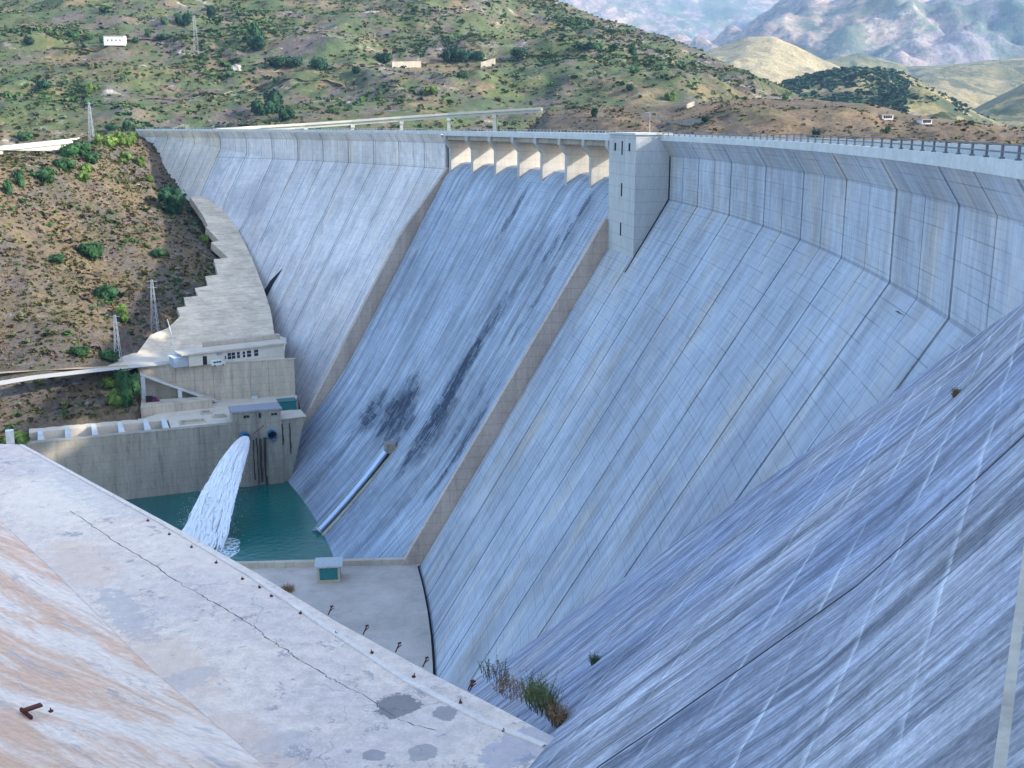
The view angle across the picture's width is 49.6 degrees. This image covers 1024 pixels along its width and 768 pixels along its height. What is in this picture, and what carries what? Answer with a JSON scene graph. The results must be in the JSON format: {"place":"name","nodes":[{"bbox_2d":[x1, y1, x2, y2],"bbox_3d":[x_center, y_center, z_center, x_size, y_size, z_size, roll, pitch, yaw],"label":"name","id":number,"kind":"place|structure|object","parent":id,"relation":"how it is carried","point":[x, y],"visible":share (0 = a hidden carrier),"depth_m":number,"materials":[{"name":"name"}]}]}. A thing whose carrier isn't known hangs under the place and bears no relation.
{"place":"outdoors","nodes":[
{"label":"outdoors","id":0,"kind":"place"},
{"bbox_2d":[0,144,59,150],"bbox_3d":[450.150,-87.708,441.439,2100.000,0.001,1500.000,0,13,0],"label":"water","id":1,"kind":"structure","parent":0,"point":[30,150],"depth_m":643.84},
{"bbox_2d":[0,365,127,372],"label":"road","id":2,"kind":"structure","parent":0,"point":[71,368],"depth_m":357.12,"materials":[{"name":"grey concrete"}]},
{"bbox_2d":[0,361,169,384],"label":"road","id":3,"kind":"structure","parent":0,"point":[20,379],"depth_m":351.58,"materials":[{"name":"grey concrete"}]},
{"bbox_2d":[0,136,299,443],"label":"hillside","id":4,"kind":"structure","parent":0,"point":[30,236],"depth_m":404.57,"materials":[{"name":"soil"}]},
{"bbox_2d":[2,178,12,194],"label":"tree","id":5,"kind":"object","parent":4,"relation":"on","point":[7,186],"visible":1,"depth_m":419.86,"materials":[{"name":"green plant"}]},
{"bbox_2d":[1,430,30,444],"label":"bush","id":6,"kind":"object","parent":4,"relation":"on","point":[21,437],"visible":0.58,"depth_m":320.87,"materials":[{"name":"green plant"}]},
{"bbox_2d":[14,172,24,187],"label":"tree","id":7,"kind":"object","parent":4,"relation":"on","point":[19,180],"visible":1,"depth_m":429.20,"materials":[{"name":"green plant"}]},
{"bbox_2d":[0,138,78,153],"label":"viaduct","id":8,"kind":"object","parent":4,"relation":"on","point":[52,144],"visible":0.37,"depth_m":652.92,"materials":[{"name":"concrete"}]},
{"bbox_2d":[37,166,56,183],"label":"tree","id":9,"kind":"object","parent":4,"relation":"on","point":[45,175],"visible":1,"depth_m":439.72,"materials":[{"name":"green plant"}]},
{"bbox_2d":[49,253,65,263],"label":"bush","id":10,"kind":"object","parent":4,"relation":"on","point":[57,258],"visible":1,"depth_m":405.85,"materials":[{"name":"green plant"}]},
{"bbox_2d":[53,157,77,171],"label":"tree","id":11,"kind":"object","parent":4,"relation":"on","point":[66,164],"visible":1,"depth_m":457.61,"materials":[{"name":"green plant"}]},
{"bbox_2d":[57,144,78,157],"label":"tree","id":12,"kind":"object","parent":4,"relation":"on","point":[69,150],"visible":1,"depth_m":473.77,"materials":[{"name":"green plant"}]},
{"bbox_2d":[71,345,89,357],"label":"bush","id":13,"kind":"object","parent":4,"relation":"on","point":[81,351],"visible":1,"depth_m":361.51,"materials":[{"name":"green plant"}]},
{"bbox_2d":[71,140,93,155],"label":"tree","id":14,"kind":"object","parent":4,"relation":"on","point":[84,147],"visible":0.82,"depth_m":480.48,"materials":[{"name":"green plant"}]},
{"bbox_2d":[76,170,89,183],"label":"tree","id":15,"kind":"object","parent":4,"relation":"on","point":[82,175],"visible":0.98,"depth_m":461.23,"materials":[{"name":"green plant"}]},
{"bbox_2d":[78,163,92,173],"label":"tree","id":16,"kind":"object","parent":4,"relation":"on","point":[87,167],"visible":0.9,"depth_m":468.99,"materials":[{"name":"green plant"}]},
{"bbox_2d":[85,102,94,140],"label":"lattice pylon","id":17,"kind":"object","parent":4,"relation":"on","point":[90,108],"visible":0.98,"depth_m":503.34,"materials":[{"name":"metal"}]},
{"bbox_2d":[75,241,106,260],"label":"bush","id":18,"kind":"object","parent":4,"relation":"on","point":[94,250],"visible":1,"depth_m":423.56,"materials":[{"name":"green plant"}]},
{"bbox_2d":[82,151,100,163],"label":"tree","id":19,"kind":"object","parent":4,"relation":"on","point":[92,157],"visible":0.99,"depth_m":477.92,"materials":[{"name":"green plant"}]},
{"bbox_2d":[98,376,116,388],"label":"bush","id":20,"kind":"object","parent":4,"relation":"on","point":[107,382],"visible":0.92,"depth_m":356.64,"materials":[{"name":"green plant"}]},
{"bbox_2d":[95,283,120,300],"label":"bush","id":21,"kind":"object","parent":4,"relation":"on","point":[107,293],"visible":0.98,"depth_m":398.79,"materials":[{"name":"green plant"}]},
{"bbox_2d":[96,349,120,362],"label":"bush","id":22,"kind":"object","parent":4,"relation":"on","point":[110,355],"visible":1,"depth_m":366.68,"materials":[{"name":"green plant"}]},
{"bbox_2d":[102,134,118,147],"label":"tree","id":23,"kind":"object","parent":4,"relation":"on","point":[110,140],"visible":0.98,"depth_m":509.23,"materials":[{"name":"green plant"}]},
{"bbox_2d":[107,387,121,407],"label":"bush","id":24,"kind":"object","parent":4,"relation":"on","point":[114,397],"visible":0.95,"depth_m":346.50,"materials":[{"name":"green plant"}]},
{"bbox_2d":[110,315,122,362],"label":"lattice pylon","id":25,"kind":"object","parent":4,"relation":"on","point":[116,328],"visible":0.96,"depth_m":367.22,"materials":[{"name":"metal"}]},
{"bbox_2d":[113,302,128,323],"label":"tree","id":26,"kind":"object","parent":4,"relation":"on","point":[121,311],"visible":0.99,"depth_m":390.48,"materials":[{"name":"green plant"}]},
{"bbox_2d":[114,132,132,147],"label":"tree","id":27,"kind":"object","parent":4,"relation":"on","point":[124,139],"visible":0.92,"depth_m":516.79,"materials":[{"name":"green plant"}]},
{"bbox_2d":[119,150,131,164],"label":"tree","id":28,"kind":"object","parent":4,"relation":"on","point":[127,158],"visible":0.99,"depth_m":505.33,"materials":[{"name":"green plant"}]},
{"bbox_2d":[112,368,141,409],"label":"bush","id":29,"kind":"object","parent":4,"relation":"on","point":[128,385],"visible":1,"depth_m":346.82,"materials":[{"name":"green plant"}]},
{"bbox_2d":[0,132,274,442],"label":"scrub","id":30,"kind":"object","parent":4,"relation":"on","point":[83,290],"visible":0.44,"depth_m":416.28,"materials":[{"name":"green plant"}]},
{"bbox_2d":[133,154,145,166],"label":"tree","id":31,"kind":"object","parent":4,"relation":"on","point":[140,161],"visible":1,"depth_m":513.36,"materials":[{"name":"green plant"}]},
{"bbox_2d":[147,279,159,331],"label":"lattice pylon","id":32,"kind":"object","parent":4,"relation":"on","point":[151,287],"visible":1,"depth_m":397.23,"materials":[{"name":"metal"}]},
{"bbox_2d":[149,248,167,257],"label":"bush","id":33,"kind":"object","parent":4,"relation":"on","point":[158,252],"visible":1,"depth_m":440.18,"materials":[{"name":"green plant"}]},
{"bbox_2d":[157,184,186,214],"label":"tree","id":34,"kind":"object","parent":4,"relation":"on","point":[172,199],"visible":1,"depth_m":483.27,"materials":[{"name":"green plant"}]},
{"bbox_2d":[137,196,273,353],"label":"stepped slab","id":35,"kind":"structure","parent":4,"relation":"on","point":[229,301],"depth_m":427.25,"materials":[{"name":"grey concrete"}]},
{"bbox_2d":[29,395,297,440],"bbox_3d":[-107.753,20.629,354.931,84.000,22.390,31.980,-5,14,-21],"label":"pavement","id":36,"kind":"structure","parent":0,"point":[171,418],"depth_m":344.56,"materials":[{"name":"concrete"}]},
{"bbox_2d":[140,396,211,418],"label":"platform","id":37,"kind":"structure","parent":36,"relation":"on","point":[148,409],"depth_m":357.02,"materials":[{"name":"concrete"}]},
{"bbox_2d":[140,371,220,402],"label":"ramp","id":38,"kind":"structure","parent":36,"relation":"on","point":[167,383],"depth_m":362.52,"materials":[{"name":"concrete"}]},
{"bbox_2d":[179,418,205,424],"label":"access hatch","id":39,"kind":"object","parent":36,"relation":"on","point":[192,421],"visible":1,"depth_m":343.26,"materials":[{"name":"concrete"}]},
{"bbox_2d":[137,358,295,399],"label":"retaining wall","id":40,"kind":"structure","parent":36,"relation":"on","point":[264,377],"depth_m":370.83,"materials":[{"name":"concrete"}]},
{"bbox_2d":[276,397,296,409],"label":"kiosk","id":41,"kind":"object","parent":36,"relation":"on","point":[287,403],"visible":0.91,"depth_m":358.38,"materials":[{"name":"teal paint"}]},
{"bbox_2d":[108,336,285,370],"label":"pavement","id":42,"kind":"structure","parent":0,"point":[134,358],"depth_m":377.06,"materials":[{"name":"concrete"}]},
{"bbox_2d":[168,354,188,367],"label":"shed","id":43,"kind":"structure","parent":42,"relation":"on","point":[176,360],"depth_m":362.27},
{"bbox_2d":[173,333,286,366],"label":"powerhouse","id":44,"kind":"structure","parent":42,"relation":"on","point":[245,348],"depth_m":373.55,"materials":[{"name":"concrete"}]},
{"bbox_2d":[126,481,332,560],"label":"water","id":45,"kind":"structure","parent":0,"point":[274,521],"depth_m":316.78,"materials":[{"name":"teal liquid"}]},
{"bbox_2d":[182,436,250,557],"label":"water jet","id":46,"kind":"object","parent":45,"relation":"on","point":[208,522],"visible":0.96,"depth_m":308.69,"materials":[{"name":"white liquid"}]},
{"bbox_2d":[248,564,432,673],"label":"pavement","id":47,"kind":"structure","parent":0,"point":[387,604],"depth_m":232.47,"materials":[{"name":"concrete"}]},
{"bbox_2d":[314,557,342,582],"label":"hut","id":48,"kind":"object","parent":47,"relation":"on","point":[328,569],"visible":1,"depth_m":241.30,"materials":[{"name":"concrete"}]},
{"bbox_2d":[319,568,337,579],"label":"door","id":49,"kind":"structure","parent":48,"relation":"in","point":[329,573],"depth_m":241.15,"materials":[{"name":"teal paint"}]},
{"bbox_2d":[418,569,435,674],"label":"gutter","id":50,"kind":"object","parent":47,"relation":"on","point":[432,646],"visible":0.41,"depth_m":221.64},
{"bbox_2d":[0,0,956,153],"bbox_3d":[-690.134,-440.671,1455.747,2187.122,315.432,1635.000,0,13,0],"label":"hill","id":51,"kind":"structure","parent":0,"point":[325,46],"depth_m":1108.53,"materials":[{"name":"green plant"}]},
{"bbox_2d":[14,131,34,140],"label":"tree","id":52,"kind":"object","parent":51,"relation":"on","point":[26,136],"visible":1,"depth_m":843.54,"materials":[{"name":"green plant"}]},
{"bbox_2d":[35,79,51,88],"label":"tree","id":53,"kind":"object","parent":51,"relation":"on","point":[43,83],"visible":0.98,"depth_m":985.85,"materials":[{"name":"green plant"}]},
{"bbox_2d":[84,83,97,93],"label":"tree","id":54,"kind":"object","parent":51,"relation":"on","point":[89,87],"visible":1,"depth_m":989.86,"materials":[{"name":"green plant"}]},
{"bbox_2d":[103,36,126,45],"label":"house","id":55,"kind":"structure","parent":51,"relation":"on","point":[115,40],"depth_m":1157.20,"materials":[{"name":"white paint"}]},
{"bbox_2d":[173,11,192,26],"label":"tree","id":56,"kind":"object","parent":51,"relation":"on","point":[184,20],"visible":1,"depth_m":1244.92,"materials":[{"name":"green plant"}]},
{"bbox_2d":[206,5,215,19],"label":"tree","id":57,"kind":"object","parent":51,"relation":"on","point":[210,10],"visible":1,"depth_m":1288.08,"materials":[{"name":"green plant"}]},
{"bbox_2d":[245,19,260,37],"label":"tree","id":58,"kind":"object","parent":51,"relation":"on","point":[253,28],"visible":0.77,"depth_m":1184.87,"materials":[{"name":"green plant"}]},
{"bbox_2d":[246,32,266,51],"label":"tree","id":59,"kind":"object","parent":51,"relation":"on","point":[257,43],"visible":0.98,"depth_m":1162.71,"materials":[{"name":"green plant"}]},
{"bbox_2d":[249,98,276,115],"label":"tree","id":60,"kind":"object","parent":51,"relation":"on","point":[261,108],"visible":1,"depth_m":921.51,"materials":[{"name":"green plant"}]},
{"bbox_2d":[260,88,283,113],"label":"tree","id":61,"kind":"object","parent":51,"relation":"on","point":[276,96],"visible":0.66,"depth_m":956.20,"materials":[{"name":"green plant"}]},
{"bbox_2d":[268,55,286,67],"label":"tree","id":62,"kind":"object","parent":51,"relation":"on","point":[276,62],"visible":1,"depth_m":1100.70,"materials":[{"name":"green plant"}]},
{"bbox_2d":[278,106,295,120],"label":"tree","id":63,"kind":"object","parent":51,"relation":"on","point":[285,114],"visible":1,"depth_m":906.72,"materials":[{"name":"green plant"}]},
{"bbox_2d":[285,55,303,67],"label":"tree","id":64,"kind":"object","parent":51,"relation":"on","point":[294,62],"visible":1,"depth_m":1102.52,"materials":[{"name":"green plant"}]},
{"bbox_2d":[309,56,327,70],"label":"tree","id":65,"kind":"object","parent":51,"relation":"on","point":[319,64],"visible":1,"depth_m":1091.29,"materials":[{"name":"green plant"}]},
{"bbox_2d":[217,107,542,130],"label":"viaduct","id":66,"kind":"object","parent":51,"relation":"on","point":[494,114],"visible":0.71,"depth_m":822.53,"materials":[{"name":"concrete"}]},
{"bbox_2d":[375,51,392,63],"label":"tree","id":67,"kind":"object","parent":51,"relation":"on","point":[385,58],"visible":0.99,"depth_m":1159.35,"materials":[{"name":"green plant"}]},
{"bbox_2d":[391,61,420,67],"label":"wall","id":68,"kind":"structure","parent":51,"relation":"on","point":[410,64],"depth_m":1136.33,"materials":[{"name":"white concrete"}]},
{"bbox_2d":[0,0,816,142],"bbox_3d":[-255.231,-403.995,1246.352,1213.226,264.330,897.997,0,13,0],"label":"scrub","id":69,"kind":"object","parent":51,"relation":"on","point":[74,97],"visible":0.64,"depth_m":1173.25,"materials":[{"name":"green plant"}]},
{"bbox_2d":[422,85,437,94],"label":"bush","id":70,"kind":"object","parent":51,"relation":"on","point":[430,90],"visible":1,"depth_m":987.82,"materials":[{"name":"green plant"}]},
{"bbox_2d":[441,48,452,63],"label":"tree","id":71,"kind":"object","parent":51,"relation":"on","point":[447,54],"visible":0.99,"depth_m":1190.96,"materials":[{"name":"green plant"}]},
{"bbox_2d":[448,45,459,62],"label":"tree","id":72,"kind":"object","parent":51,"relation":"on","point":[456,53],"visible":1,"depth_m":1191.01,"materials":[{"name":"green plant"}]},
{"bbox_2d":[459,48,472,61],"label":"tree","id":73,"kind":"object","parent":51,"relation":"on","point":[465,56],"visible":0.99,"depth_m":1190.96,"materials":[{"name":"green plant"}]},
{"bbox_2d":[472,50,484,60],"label":"tree","id":74,"kind":"object","parent":51,"relation":"on","point":[479,56],"visible":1,"depth_m":1188.80,"materials":[{"name":"green plant"}]},
{"bbox_2d":[480,58,495,67],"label":"wall","id":75,"kind":"structure","parent":51,"relation":"on","point":[487,63],"depth_m":1175.87,"materials":[{"name":"white concrete"}]},
{"bbox_2d":[510,47,527,57],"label":"tree","id":76,"kind":"object","parent":51,"relation":"on","point":[518,52],"visible":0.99,"depth_m":1198.50,"materials":[{"name":"green plant"}]},
{"bbox_2d":[576,41,594,50],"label":"tree","id":77,"kind":"object","parent":51,"relation":"on","point":[587,45],"visible":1,"depth_m":1188.62,"materials":[{"name":"green plant"}]},
{"bbox_2d":[663,90,676,100],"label":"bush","id":78,"kind":"object","parent":51,"relation":"on","point":[671,96],"visible":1,"depth_m":995.94,"materials":[{"name":"green plant"}]},
{"bbox_2d":[559,0,779,39],"bbox_3d":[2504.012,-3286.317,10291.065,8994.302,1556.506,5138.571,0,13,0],"label":"mountain","id":79,"kind":"structure","parent":0,"point":[706,19],"depth_m":10489.60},
{"bbox_2d":[704,37,839,83],"bbox_3d":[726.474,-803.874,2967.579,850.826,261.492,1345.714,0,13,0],"label":"hill","id":80,"kind":"structure","parent":0,"point":[774,59],"depth_m":2929.06,"materials":[{"name":"beige soil"}]},
{"bbox_2d":[529,98,1023,146],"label":"hill","id":81,"kind":"structure","parent":0,"point":[788,120],"depth_m":665.38,"materials":[{"name":"red soil"}]},
{"bbox_2d":[664,119,703,125],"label":"wall","id":82,"kind":"structure","parent":81,"relation":"on","point":[688,122],"depth_m":683.75,"materials":[{"name":"grey concrete"}]},
{"bbox_2d":[528,98,1023,145],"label":"scrub","id":83,"kind":"object","parent":81,"relation":"on","point":[785,110],"visible":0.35,"depth_m":681.86,"materials":[{"name":"green plant"}]},
{"bbox_2d":[670,0,1023,65],"bbox_3d":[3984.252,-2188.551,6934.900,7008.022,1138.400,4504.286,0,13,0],"label":"mountain","id":84,"kind":"structure","parent":0,"point":[924,32],"depth_m":5809.93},
{"bbox_2d":[794,66,1006,125],"bbox_3d":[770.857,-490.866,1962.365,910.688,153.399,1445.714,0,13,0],"label":"hill","id":85,"kind":"structure","parent":0,"point":[941,104],"depth_m":1697.57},
{"bbox_2d":[777,66,1003,123],"bbox_3d":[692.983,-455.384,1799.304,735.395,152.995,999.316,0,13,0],"label":"forest","id":86,"kind":"object","parent":85,"relation":"on","point":[797,83],"visible":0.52,"depth_m":1923.52,"materials":[{"name":"green plant"}]},
{"bbox_2d":[825,53,1023,109],"bbox_3d":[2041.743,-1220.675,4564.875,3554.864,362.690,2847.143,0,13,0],"label":"hill","id":87,"kind":"structure","parent":0,"point":[974,85],"depth_m":4298.20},
{"bbox_2d":[974,84,1023,127],"bbox_3d":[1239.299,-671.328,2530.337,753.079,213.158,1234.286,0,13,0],"label":"hill","id":88,"kind":"structure","parent":0,"point":[1007,108],"depth_m":2428.17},
{"label":"ground","id":89,"kind":"structure","parent":0,"visible":0},
{"bbox_2d":[3,418,233,499],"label":"retaining wall","id":90,"kind":"structure","parent":89,"relation":"on","point":[148,461],"depth_m":334.30,"materials":[{"name":"concrete"}]},
{"bbox_2d":[228,402,305,486],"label":"gatehouse","id":91,"kind":"object","parent":89,"relation":"on","point":[272,431],"visible":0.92,"depth_m":346.15,"materials":[{"name":"concrete"}]},
{"bbox_2d":[236,557,403,567],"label":"basin wall","id":92,"kind":"structure","parent":89,"relation":"on","point":[311,563],"depth_m":250.46,"materials":[{"name":"concrete"}]},
{"bbox_2d":[136,129,1023,767],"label":"dam","id":93,"kind":"structure","parent":89,"relation":"on","point":[528,371],"depth_m":210.71,"materials":[{"name":"concrete"}]},
{"bbox_2d":[311,441,398,535],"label":"penstock","id":94,"kind":"object","parent":93,"relation":"on","point":[336,512],"visible":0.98,"depth_m":307.45,"materials":[{"name":"metal"}]},
{"bbox_2d":[149,127,627,133],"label":"crest railing","id":95,"kind":"object","parent":93,"relation":"on","point":[406,128],"visible":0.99,"depth_m":395.71,"materials":[{"name":"metal"}]},
{"bbox_2d":[608,132,674,271],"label":"tower","id":96,"kind":"structure","parent":93,"relation":"attached to","point":[639,181],"depth_m":224.01,"materials":[{"name":"concrete"}]},
{"bbox_2d":[462,303,1023,767],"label":"abutment","id":97,"kind":"object","parent":93,"relation":"attached to","point":[908,653],"visible":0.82,"depth_m":37.98,"materials":[{"name":"concrete"}]},
{"bbox_2d":[0,444,554,767],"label":"concrete spur","id":98,"kind":"structure","parent":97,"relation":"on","point":[131,636],"depth_m":62.12,"materials":[{"name":"grey concrete"}]},
{"bbox_2d":[5,429,14,443],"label":"marker post","id":99,"kind":"object","parent":98,"relation":"on","point":[9,433],"visible":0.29,"depth_m":112.26,"materials":[{"name":"white paint"}]},
{"bbox_2d":[19,703,42,719],"bbox_3d":[-22.472,15.280,52.076,1.152,0.290,0.816,12,18,42],"label":"steel bracket","id":100,"kind":"object","parent":98,"relation":"on","point":[25,711],"visible":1,"depth_m":51.92,"materials":[{"name":"brown metal"}]},
{"bbox_2d":[477,655,512,685],"bbox_3d":[-1.024,16.428,63.588,1.937,1.670,1.803,-4,14,-16],"label":"bush","id":101,"kind":"object","parent":97,"relation":"on","point":[505,674],"visible":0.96,"depth_m":63.66,"materials":[{"name":"plant"}]},
{"bbox_2d":[492,675,532,702],"bbox_3d":[0.140,17.040,62.210,2.596,1.179,2.145,0,13,0],"label":"bush","id":102,"kind":"object","parent":97,"relation":"on","point":[503,684],"visible":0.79,"depth_m":62.04,"materials":[{"name":"plant"}]},
{"bbox_2d":[519,667,566,718],"bbox_3d":[1.568,16.848,60.407,2.816,2.362,3.385,0,13,0],"label":"bush","id":103,"kind":"object","parent":97,"relation":"on","point":[535,695],"visible":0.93,"depth_m":60.28,"materials":[{"name":"green plant"}]},
{"bbox_2d":[539,693,575,727],"bbox_3d":[2.520,17.484,58.863,1.682,1.625,2.092,-9,16,-33],"label":"bush","id":104,"kind":"object","parent":97,"relation":"on","point":[555,718],"visible":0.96,"depth_m":58.71,"materials":[{"name":"brown plant"}]},
{"bbox_2d":[662,131,1023,160],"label":"crest railing","id":105,"kind":"object","parent":93,"relation":"on","point":[986,150],"visible":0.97,"depth_m":95.56,"materials":[{"name":"metal"}]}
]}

